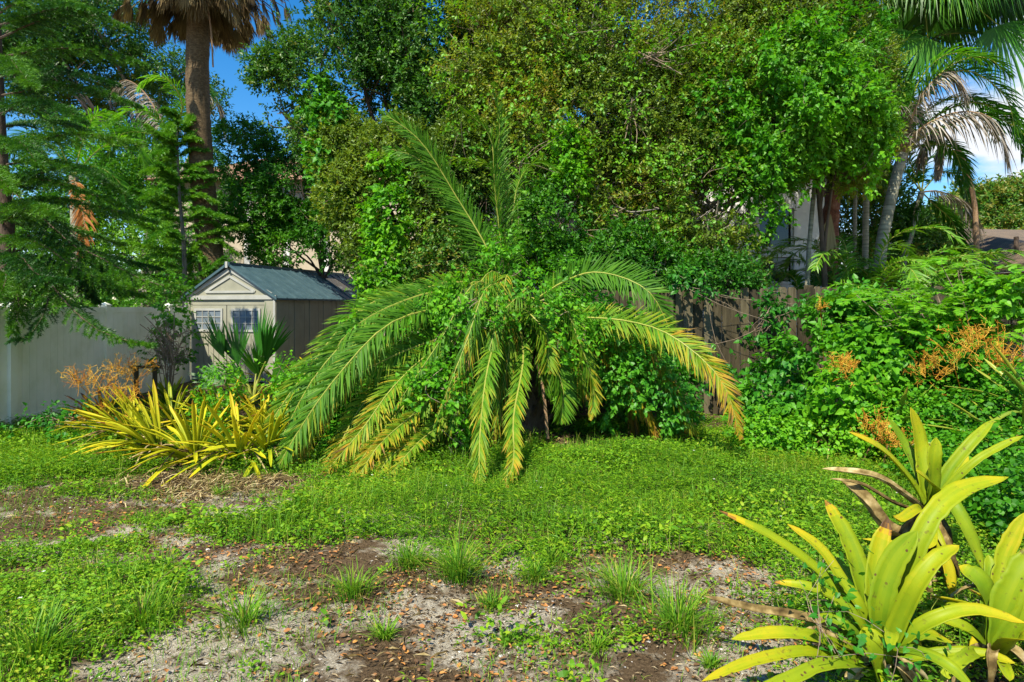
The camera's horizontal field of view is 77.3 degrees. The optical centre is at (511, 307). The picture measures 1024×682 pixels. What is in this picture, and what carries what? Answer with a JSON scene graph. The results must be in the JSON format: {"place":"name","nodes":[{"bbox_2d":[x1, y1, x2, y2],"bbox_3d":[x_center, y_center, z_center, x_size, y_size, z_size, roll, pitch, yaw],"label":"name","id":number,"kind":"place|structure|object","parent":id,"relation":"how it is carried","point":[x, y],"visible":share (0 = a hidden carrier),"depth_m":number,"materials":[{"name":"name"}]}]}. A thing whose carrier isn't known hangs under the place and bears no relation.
{"place":"outdoors","nodes":[
{"label":"outdoors","id":0,"kind":"place"},
{"bbox_2d":[144,159,435,337],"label":"beige house","id":1,"kind":"structure","parent":0,"point":[238,248],"depth_m":23.00,"materials":[{"name":"paint"}]},
{"bbox_2d":[0,379,1023,681],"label":"ground","id":2,"kind":"structure","parent":0,"point":[632,663],"depth_m":3.60,"materials":[{"name":"soil"}]},
{"bbox_2d":[0,393,117,447],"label":"leafy shrub","id":3,"kind":"object","parent":2,"relation":"on","point":[44,418],"visible":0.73,"depth_m":8.26,"materials":[{"name":"green plant"}]},
{"bbox_2d":[0,589,144,681],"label":"grass tuft","id":4,"kind":"object","parent":2,"relation":"on","point":[39,642],"visible":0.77,"depth_m":3.07,"materials":[{"name":"plant"}]},
{"bbox_2d":[8,105,152,302],"bbox_3d":[-11.905,-1.939,17.162,4.104,7.279,1.830,0,0,0],"label":"queen palm","id":5,"kind":"object","parent":2,"relation":"on","point":[76,218],"visible":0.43,"depth_m":17.43,"materials":[{"name":"green plant"}]},
{"bbox_2d":[54,384,128,426],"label":"bromeliad","id":6,"kind":"object","parent":2,"relation":"on","point":[89,402],"visible":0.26,"depth_m":9.06,"materials":[{"name":"yellow plant"}]},
{"bbox_2d":[50,384,138,450],"bbox_3d":[-5.113,1.353,8.151,1.081,0.810,1.562,0,0,21],"label":"bromeliad","id":7,"kind":"object","parent":2,"relation":"on","point":[105,413],"visible":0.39,"depth_m":7.93,"materials":[{"name":"yellow plant"}]},
{"bbox_2d":[102,351,157,409],"bbox_3d":[-4.856,1.096,8.232,0.798,1.056,0.557,0,0,0],"label":"flower panicle","id":8,"kind":"object","parent":7,"relation":"attached to","point":[128,368],"visible":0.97,"depth_m":8.21,"materials":[{"name":"plant"}]},
{"bbox_2d":[0,302,189,424],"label":"vinyl fence","id":9,"kind":"object","parent":2,"relation":"on","point":[31,378],"visible":0.53,"depth_m":10.32,"materials":[{"name":"plastic"}]},
{"bbox_2d":[0,0,192,349],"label":"norfolk pine","id":10,"kind":"object","parent":2,"relation":"on","point":[58,269],"visible":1,"depth_m":8.74,"materials":[{"name":"green plant"}]},
{"bbox_2d":[52,380,162,469],"bbox_3d":[-4.538,1.451,7.175,1.489,1.237,1.254,0,0,39],"label":"bromeliad","id":11,"kind":"object","parent":2,"relation":"on","point":[145,437],"visible":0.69,"depth_m":7.18,"materials":[{"name":"yellow plant"}]},
{"bbox_2d":[56,364,145,437],"bbox_3d":[-4.753,1.128,7.384,0.992,0.976,0.638,0,0,0],"label":"flower panicle","id":12,"kind":"object","parent":11,"relation":"attached to","point":[76,376],"visible":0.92,"depth_m":7.42,"materials":[{"name":"plant"}]},
{"bbox_2d":[1,0,235,304],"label":"oak tree","id":13,"kind":"object","parent":2,"relation":"on","point":[137,48],"visible":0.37,"depth_m":26.29,"materials":[{"name":"green plant"}]},
{"bbox_2d":[9,104,243,306],"bbox_3d":[-11.925,-2.251,18.940,9.331,7.905,5.167,0,0,0],"label":"hedge tree","id":14,"kind":"object","parent":2,"relation":"on","point":[121,161],"visible":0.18,"depth_m":18.30,"materials":[{"name":"green plant"}]},
{"bbox_2d":[63,564,199,646],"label":"grass tuft","id":15,"kind":"object","parent":2,"relation":"on","point":[144,611],"visible":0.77,"depth_m":3.36,"materials":[{"name":"green plant"}]},
{"bbox_2d":[129,365,161,411],"bbox_3d":[-5.875,1.320,10.260,0.450,0.760,0.120,0,0,0],"label":"plank stand","id":16,"kind":"object","parent":2,"relation":"on","point":[154,375],"visible":0.45,"depth_m":10.23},
{"bbox_2d":[119,379,200,435],"bbox_3d":[-4.725,1.418,8.994,1.488,0.851,1.521,0,0,0],"label":"bromeliad","id":17,"kind":"object","parent":2,"relation":"on","point":[166,408],"visible":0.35,"depth_m":8.97,"materials":[{"name":"yellow plant"}]},
{"bbox_2d":[120,376,206,412],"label":"bromeliad","id":18,"kind":"object","parent":2,"relation":"on","point":[160,390],"visible":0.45,"depth_m":10.59,"materials":[{"name":"yellow plant"}]},
{"bbox_2d":[94,70,235,303],"bbox_3d":[-10.311,-2.632,18.796,4.147,8.665,2.700,0,0,0],"label":"queen palm","id":19,"kind":"object","parent":2,"relation":"on","point":[180,104],"visible":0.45,"depth_m":18.86,"materials":[{"name":"green plant"}]},
{"bbox_2d":[140,313,194,391],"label":"dry bush","id":20,"kind":"object","parent":2,"relation":"on","point":[171,350],"visible":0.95,"depth_m":10.95,"materials":[{"name":"plant"}]},
{"bbox_2d":[134,271,207,373],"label":"climbing vine","id":21,"kind":"object","parent":20,"relation":"attached to","point":[170,319],"visible":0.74,"depth_m":11.65,"materials":[{"name":"green plant"}]},
{"bbox_2d":[92,105,249,306],"bbox_3d":[-8.287,-1.478,14.982,3.153,6.357,3.034,0,0,39],"label":"norfolk pine","id":22,"kind":"object","parent":2,"relation":"on","point":[164,152],"visible":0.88,"depth_m":14.83,"materials":[{"name":"green plant"}]},
{"bbox_2d":[92,395,255,487],"bbox_3d":[-3.531,1.500,6.819,1.663,1.124,1.891,0,0,0],"label":"bromeliad","id":23,"kind":"object","parent":2,"relation":"on","point":[183,433],"visible":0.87,"depth_m":6.85,"materials":[{"name":"yellow plant"}]},
{"bbox_2d":[100,0,293,280],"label":"cabbage palm","id":24,"kind":"object","parent":2,"relation":"on","point":[198,27],"visible":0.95,"depth_m":15.25,"materials":[{"name":"brown plant"}]},
{"bbox_2d":[152,375,260,438],"bbox_3d":[-3.883,1.380,8.585,1.778,0.928,1.413,0,0,-21],"label":"bromeliad","id":25,"kind":"object","parent":2,"relation":"on","point":[227,420],"visible":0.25,"depth_m":8.53,"materials":[{"name":"yellow plant"}]},
{"bbox_2d":[160,392,288,485],"bbox_3d":[-2.999,1.417,6.893,1.646,0.950,1.719,0,0,0],"label":"bromeliad","id":26,"kind":"object","parent":2,"relation":"on","point":[241,444],"visible":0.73,"depth_m":6.72,"materials":[{"name":"yellow plant"}]},
{"bbox_2d":[188,303,292,402],"bbox_3d":[-3.754,0.654,9.316,1.894,1.515,0.966,0,0,0],"label":"palmetto","id":27,"kind":"object","parent":2,"relation":"on","point":[267,341],"visible":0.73,"depth_m":9.40,"materials":[{"name":"plant"}]},
{"bbox_2d":[178,558,320,639],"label":"grass tuft","id":28,"kind":"object","parent":2,"relation":"on","point":[243,615],"visible":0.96,"depth_m":3.39,"materials":[{"name":"green plant"}]},
{"bbox_2d":[217,390,285,434],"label":"bromeliad","id":29,"kind":"object","parent":2,"relation":"on","point":[253,412],"visible":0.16,"depth_m":8.37,"materials":[{"name":"yellow plant"}]},
{"bbox_2d":[182,393,330,476],"bbox_3d":[-2.518,1.494,6.868,1.658,1.093,1.721,0,0,0],"label":"bromeliad","id":30,"kind":"object","parent":2,"relation":"on","point":[272,436],"visible":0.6,"depth_m":6.78,"materials":[{"name":"yellow plant"}]},
{"bbox_2d":[179,347,350,455],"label":"leafy shrub","id":31,"kind":"object","parent":2,"relation":"on","point":[210,385],"visible":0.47,"depth_m":8.07,"materials":[{"name":"green plant"}]},
{"bbox_2d":[180,261,362,383],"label":"garden shed","id":32,"kind":"structure","parent":2,"relation":"on","point":[304,303],"depth_m":14.47,"materials":[{"name":"beige plastic"}]},
{"bbox_2d":[191,305,226,379],"bbox_3d":[-6.851,0.805,14.443,0.965,1.690,0.055,0,0,15],"label":"door","id":33,"kind":"structure","parent":32,"relation":"in","point":[219,312],"depth_m":14.45,"materials":[{"name":"beige plastic"}]},
{"bbox_2d":[227,305,263,381],"bbox_3d":[-5.904,0.805,14.172,0.965,1.690,0.070,0,0,15],"label":"door","id":34,"kind":"structure","parent":32,"relation":"in","point":[247,315],"depth_m":14.16,"materials":[{"name":"beige plastic"}]},
{"bbox_2d":[211,111,388,278],"bbox_3d":[-5.690,-1.822,16.947,5.586,7.058,2.397,0,0,11],"label":"leafy tree","id":35,"kind":"object","parent":2,"relation":"on","point":[286,217],"visible":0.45,"depth_m":16.55,"materials":[{"name":"green plant"}]},
{"bbox_2d":[302,535,392,609],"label":"grass tuft","id":36,"kind":"object","parent":2,"relation":"on","point":[351,587],"visible":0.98,"depth_m":3.74,"materials":[{"name":"green plant"}]},
{"bbox_2d":[277,315,420,459],"bbox_3d":[-1.961,1.121,8.419,2.044,2.064,2.904,0,0,-31],"label":"leafy shrub","id":37,"kind":"object","parent":2,"relation":"on","point":[332,427],"visible":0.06,"depth_m":7.78,"materials":[{"name":"green plant"}]},
{"bbox_2d":[358,612,401,641],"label":"grass tuft","id":38,"kind":"object","parent":2,"relation":"on","point":[382,633],"visible":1,"depth_m":3.28,"materials":[{"name":"plant"}]},
{"bbox_2d":[298,101,498,290],"bbox_3d":[-2.101,-1.105,12.017,4.011,5.618,2.288,0,0,0],"label":"leafy tree","id":39,"kind":"object","parent":2,"relation":"on","point":[355,159],"visible":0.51,"depth_m":11.68,"materials":[{"name":"green plant"}]},
{"bbox_2d":[345,143,420,306],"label":"hanging vine","id":40,"kind":"object","parent":39,"relation":"hanging from","point":[381,238],"visible":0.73,"depth_m":10.95,"materials":[{"name":"green plant"}]},
{"bbox_2d":[232,0,566,280],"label":"broadleaf tree","id":41,"kind":"object","parent":2,"relation":"on","point":[370,66],"visible":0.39,"depth_m":12.64,"materials":[{"name":"green plant"}]},
{"bbox_2d":[288,65,366,231],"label":"hanging vine","id":42,"kind":"object","parent":41,"relation":"hanging from","point":[310,118],"visible":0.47,"depth_m":12.16,"materials":[{"name":"green plant"}]},
{"bbox_2d":[377,534,437,573],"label":"grass tuft","id":43,"kind":"object","parent":2,"relation":"on","point":[408,561],"visible":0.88,"depth_m":4.20,"materials":[{"name":"plant"}]},
{"bbox_2d":[348,175,532,333],"bbox_3d":[-1.101,-0.364,11.226,3.508,4.130,1.879,0,0,-14],"label":"understory shrub","id":44,"kind":"object","parent":2,"relation":"on","point":[422,269],"visible":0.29,"depth_m":10.86,"materials":[{"name":"green plant"}]},
{"bbox_2d":[393,500,514,589],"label":"grass tuft","id":45,"kind":"object","parent":2,"relation":"on","point":[456,569],"visible":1,"depth_m":3.99,"materials":[{"name":"green plant"}]},
{"bbox_2d":[465,582,517,616],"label":"grass tuft","id":46,"kind":"object","parent":2,"relation":"on","point":[490,605],"visible":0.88,"depth_m":3.66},
{"bbox_2d":[254,88,745,488],"bbox_3d":[-0.180,-0.569,7.908,5.310,5.246,4.210,0,0,0],"label":"date palm","id":47,"kind":"object","parent":2,"relation":"on","point":[510,383],"visible":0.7,"depth_m":7.53,"materials":[{"name":"green plant"}]},
{"bbox_2d":[339,261,525,367],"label":"climbing vine","id":48,"kind":"object","parent":47,"relation":"attached to","point":[459,327],"visible":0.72,"depth_m":7.46,"materials":[{"name":"green plant"}]},
{"bbox_2d":[378,348,490,465],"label":"climbing vine","id":49,"kind":"object","parent":47,"relation":"attached to","point":[431,381],"visible":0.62,"depth_m":6.97,"materials":[{"name":"green plant"}]},
{"bbox_2d":[444,222,605,404],"bbox_3d":[0.174,0.024,8.105,2.070,2.351,2.073,0,0,0],"label":"climbing vine","id":50,"kind":"object","parent":47,"relation":"attached to","point":[501,252],"visible":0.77,"depth_m":7.71,"materials":[{"name":"green plant"}]},
{"bbox_2d":[557,285,709,441],"bbox_3d":[1.474,0.755,8.153,2.005,2.101,1.225,0,0,14],"label":"climbing vine","id":51,"kind":"object","parent":47,"relation":"attached to","point":[650,387],"visible":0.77,"depth_m":7.87,"materials":[{"name":"green plant"}]},
{"bbox_2d":[0,416,1023,681],"bbox_3d":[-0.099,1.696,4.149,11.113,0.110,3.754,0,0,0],"label":"fallen leaves","id":52,"kind":"object","parent":2,"relation":"on","point":[455,615],"visible":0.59,"depth_m":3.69,"materials":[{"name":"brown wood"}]},
{"bbox_2d":[0,395,1023,681],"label":"ground cover","id":53,"kind":"object","parent":2,"relation":"on","point":[694,445],"visible":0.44,"depth_m":4.91,"materials":[{"name":"green plant"}]},
{"bbox_2d":[0,413,1023,681],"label":"short grass","id":54,"kind":"structure","parent":2,"relation":"on","point":[372,499],"depth_m":4.78,"materials":[{"name":"plant"}]},
{"bbox_2d":[11,478,1023,681],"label":"pebbles","id":55,"kind":"object","parent":2,"relation":"on","point":[422,598],"visible":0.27,"depth_m":3.26,"materials":[{"name":"stone"}]},
{"bbox_2d":[506,554,557,585],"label":"grass tuft","id":56,"kind":"object","parent":2,"relation":"on","point":[534,572],"visible":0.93,"depth_m":4.00,"materials":[{"name":"plant"}]},
{"bbox_2d":[370,282,713,423],"bbox_3d":[0.305,0.750,9.392,5.148,2.259,1.604,0,0,0],"label":"leafy shrub","id":57,"kind":"object","parent":2,"relation":"on","point":[695,381],"visible":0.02,"depth_m":9.19,"materials":[{"name":"green plant"}]},
{"bbox_2d":[524,540,578,570],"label":"grass tuft","id":58,"kind":"object","parent":2,"relation":"on","point":[555,555],"visible":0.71,"depth_m":4.25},
{"bbox_2d":[573,626,620,656],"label":"grass tuft","id":59,"kind":"object","parent":2,"relation":"on","point":[597,642],"visible":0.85,"depth_m":3.18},
{"bbox_2d":[417,0,785,290],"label":"broadleaf tree","id":60,"kind":"object","parent":2,"relation":"on","point":[585,80],"visible":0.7,"depth_m":11.36,"materials":[{"name":"green plant"}]},
{"bbox_2d":[529,111,594,282],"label":"hanging vine","id":61,"kind":"object","parent":60,"relation":"hanging from","point":[570,167],"visible":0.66,"depth_m":10.82,"materials":[{"name":"green plant"}]},
{"bbox_2d":[377,0,818,276],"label":"climbing vine","id":62,"kind":"object","parent":60,"relation":"attached to","point":[633,149],"visible":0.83,"depth_m":10.84,"materials":[{"name":"green plant"}]},
{"bbox_2d":[622,92,670,147],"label":"dead branch","id":63,"kind":"object","parent":60,"relation":"attached to","point":[629,117],"visible":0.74,"depth_m":10.96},
{"bbox_2d":[638,29,705,74],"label":"dead branch","id":64,"kind":"object","parent":60,"relation":"attached to","point":[649,58],"visible":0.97,"depth_m":10.97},
{"bbox_2d":[559,543,679,611],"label":"grass tuft","id":65,"kind":"object","parent":2,"relation":"on","point":[621,584],"visible":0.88,"depth_m":3.80,"materials":[{"name":"plant"}]},
{"bbox_2d":[502,169,779,405],"bbox_3d":[2.084,-0.309,10.689,4.625,4.019,1.745,0,0,0],"label":"understory shrub","id":66,"kind":"object","parent":2,"relation":"on","point":[649,248],"visible":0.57,"depth_m":10.42,"materials":[{"name":"green plant"}]},
{"bbox_2d":[573,535,744,656],"bbox_3d":[0.869,1.489,3.357,0.840,0.436,0.899,0,0,35],"label":"grass tuft","id":67,"kind":"object","parent":2,"relation":"on","point":[680,618],"visible":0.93,"depth_m":3.37,"materials":[{"name":"green plant"}]},
{"bbox_2d":[688,646,728,670],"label":"grass tuft","id":68,"kind":"object","parent":2,"relation":"on","point":[711,662],"visible":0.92,"depth_m":3.01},
{"bbox_2d":[456,285,1023,413],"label":"wood fence","id":69,"kind":"object","parent":2,"relation":"on","point":[727,323],"visible":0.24,"depth_m":10.15,"materials":[{"name":"wood"}]},
{"bbox_2d":[658,254,807,380],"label":"climbing vine","id":70,"kind":"object","parent":69,"relation":"attached to","point":[774,310],"visible":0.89,"depth_m":9.71,"materials":[{"name":"green plant"}]},
{"bbox_2d":[569,0,912,388],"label":"broadleaf tree","id":71,"kind":"object","parent":2,"relation":"on","point":[711,237],"visible":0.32,"depth_m":11.24,"materials":[{"name":"green plant"}]},
{"bbox_2d":[805,183,815,284],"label":"slender palm","id":72,"kind":"object","parent":2,"relation":"on","point":[809,239],"visible":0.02,"depth_m":11.87,"materials":[{"name":"grey plant"}]},
{"bbox_2d":[720,1,911,286],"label":"leafy tree","id":73,"kind":"object","parent":2,"relation":"on","point":[797,144],"visible":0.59,"depth_m":10.76,"materials":[{"name":"green plant"}]},
{"bbox_2d":[678,0,904,253],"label":"climbing vine","id":74,"kind":"object","parent":73,"relation":"attached to","point":[812,107],"visible":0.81,"depth_m":10.66,"materials":[{"name":"green plant"}]},
{"bbox_2d":[719,273,932,449],"bbox_3d":[4.172,0.714,8.621,3.257,2.377,1.766,0,0,-36],"label":"leafy shrub","id":75,"kind":"object","parent":2,"relation":"on","point":[794,365],"visible":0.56,"depth_m":8.57,"materials":[{"name":"green plant"}]},
{"bbox_2d":[806,422,861,457],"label":"bromeliad","id":76,"kind":"object","parent":2,"relation":"on","point":[825,439],"visible":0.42,"depth_m":7.16,"materials":[{"name":"plant"}]},
{"bbox_2d":[765,268,903,336],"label":"feather palm shrub","id":77,"kind":"object","parent":2,"relation":"on","point":[797,279],"visible":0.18,"depth_m":12.41,"materials":[{"name":"green plant"}]},
{"bbox_2d":[852,190,857,283],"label":"slender palm","id":78,"kind":"object","parent":2,"relation":"on","point":[854,218],"visible":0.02,"depth_m":16.46,"materials":[{"name":"grey plant"}]},
{"bbox_2d":[702,476,1023,681],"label":"bromeliad","id":79,"kind":"object","parent":2,"relation":"on","point":[893,582],"visible":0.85,"depth_m":2.93,"materials":[{"name":"yellow plant"}]},
{"bbox_2d":[770,521,972,681],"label":"climbing vine","id":80,"kind":"object","parent":79,"relation":"attached to","point":[862,640],"visible":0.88,"depth_m":2.71,"materials":[{"name":"green plant"}]},
{"bbox_2d":[721,350,1023,552],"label":"leafy shrub","id":81,"kind":"object","parent":2,"relation":"on","point":[1005,462],"visible":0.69,"depth_m":6.53,"materials":[{"name":"green plant"}]},
{"bbox_2d":[850,401,913,462],"bbox_3d":[3.641,1.265,6.211,0.622,0.710,0.598,0,0,-35],"label":"flower panicle","id":82,"kind":"object","parent":81,"relation":"attached to","point":[883,428],"visible":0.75,"depth_m":6.20,"materials":[{"name":"plant"}]},
{"bbox_2d":[749,224,1023,316],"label":"feather palm shrub","id":83,"kind":"object","parent":2,"relation":"on","point":[912,259],"visible":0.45,"depth_m":11.84,"materials":[{"name":"green plant"}]},
{"bbox_2d":[862,98,924,282],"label":"slender palm","id":84,"kind":"object","parent":2,"relation":"on","point":[865,239],"visible":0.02,"depth_m":15.44,"materials":[{"name":"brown plant"}]},
{"bbox_2d":[836,376,951,467],"bbox_3d":[4.169,1.222,6.907,1.047,0.961,1.042,0,0,-17],"label":"bromeliad","id":85,"kind":"object","parent":2,"relation":"on","point":[903,399],"visible":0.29,"depth_m":6.74,"materials":[{"name":"green plant"}]},
{"bbox_2d":[783,244,1023,292],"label":"feather palm shrub","id":86,"kind":"object","parent":2,"relation":"on","point":[965,258],"visible":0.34,"depth_m":11.96,"materials":[{"name":"green plant"}]},
{"bbox_2d":[800,263,1023,435],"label":"leafy shrub","id":87,"kind":"object","parent":2,"relation":"on","point":[883,354],"visible":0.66,"depth_m":7.20,"materials":[{"name":"green plant"}]},
{"bbox_2d":[820,350,860,385],"bbox_3d":[3.670,1.050,7.059,0.447,1.148,0.489,0,0,0],"label":"flower panicle","id":88,"kind":"object","parent":87,"relation":"attached to","point":[847,364],"visible":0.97,"depth_m":6.97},
{"bbox_2d":[899,314,1023,395],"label":"flower panicle","id":89,"kind":"object","parent":87,"relation":"attached to","point":[968,343],"visible":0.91,"depth_m":6.88,"materials":[{"name":"plant"}]},
{"bbox_2d":[838,148,985,288],"bbox_3d":[10.900,-1.786,18.124,6.939,6.972,3.623,0,0,-25],"label":"hedge tree","id":90,"kind":"object","parent":2,"relation":"on","point":[932,241],"visible":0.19,"depth_m":17.21,"materials":[{"name":"green plant"}]},
{"bbox_2d":[820,0,1023,284],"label":"fan palm","id":91,"kind":"object","parent":2,"relation":"on","point":[937,17],"visible":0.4,"depth_m":13.05,"materials":[{"name":"green plant"}]},
{"bbox_2d":[816,214,836,259],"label":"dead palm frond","id":92,"kind":"object","parent":91,"relation":"hanging from","point":[831,241],"visible":0.56,"depth_m":12.70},
{"bbox_2d":[822,407,1022,601],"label":"bromeliad","id":93,"kind":"object","parent":2,"relation":"on","point":[932,477],"visible":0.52,"depth_m":3.80,"materials":[{"name":"green plant"}]},
{"bbox_2d":[826,249,1023,382],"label":"feathery shrub","id":94,"kind":"object","parent":2,"relation":"on","point":[920,303],"visible":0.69,"depth_m":7.49,"materials":[{"name":"green plant"}]},
{"bbox_2d":[869,150,985,288],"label":"queen palm","id":95,"kind":"object","parent":2,"relation":"on","point":[936,209],"visible":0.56,"depth_m":16.96,"materials":[{"name":"green plant"}]},
{"bbox_2d":[899,127,979,277],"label":"dead palm","id":96,"kind":"object","parent":2,"relation":"on","point":[921,160],"visible":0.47,"depth_m":13.56,"materials":[{"name":"plant"}]},
{"bbox_2d":[869,24,1023,287],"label":"queen palm","id":97,"kind":"object","parent":2,"relation":"on","point":[1014,123],"visible":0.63,"depth_m":12.21,"materials":[{"name":"green plant"}]},
{"bbox_2d":[921,584,984,645],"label":"bromeliad","id":98,"kind":"object","parent":2,"relation":"on","point":[981,629],"visible":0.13,"depth_m":3.39,"materials":[{"name":"yellow plant"}]},
{"bbox_2d":[912,398,1023,499],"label":"bromeliad","id":99,"kind":"object","parent":2,"relation":"on","point":[973,416],"visible":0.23,"depth_m":6.12,"materials":[{"name":"green plant"}]},
{"bbox_2d":[919,169,1023,240],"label":"oak tree","id":100,"kind":"object","parent":2,"relation":"on","point":[1002,203],"visible":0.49,"depth_m":38.77,"materials":[{"name":"green plant"}]},
{"bbox_2d":[921,513,1023,681],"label":"bromeliad","id":101,"kind":"object","parent":2,"relation":"on","point":[998,581],"visible":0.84,"depth_m":3.00,"materials":[{"name":"yellow plant"}]},
{"bbox_2d":[936,344,1023,459],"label":"bromeliad","id":102,"kind":"object","parent":2,"relation":"on","point":[1016,382],"visible":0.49,"depth_m":6.33,"materials":[{"name":"green plant"}]},
{"bbox_2d":[1,0,1023,306],"label":"sky","id":103,"kind":"structure","parent":0,"point":[225,65],"materials":[{"name":"blue"}]},
{"bbox_2d":[455,121,826,372],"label":"white house","id":104,"kind":"structure","parent":0,"point":[801,214],"depth_m":15.50,"materials":[{"name":"paint"}]},
{"bbox_2d":[755,206,796,248],"bbox_3d":[6.386,-1.917,15.540,0.988,1.040,0.140,0,0,0],"label":"window","id":105,"kind":"structure","parent":104,"relation":"in","point":[784,233],"depth_m":15.60,"materials":[{"name":"grey glass"}]},
{"bbox_2d":[756,255,796,283],"bbox_3d":[6.386,-0.909,15.540,0.988,0.699,0.140,0,0,0],"label":"window","id":106,"kind":"structure","parent":104,"relation":"in","point":[783,257],"depth_m":15.60,"materials":[{"name":"grey glass"}]},
{"bbox_2d":[948,229,1023,357],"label":"shingled house","id":107,"kind":"structure","parent":0,"point":[1003,239],"depth_m":16.40,"materials":[{"name":"concrete"}]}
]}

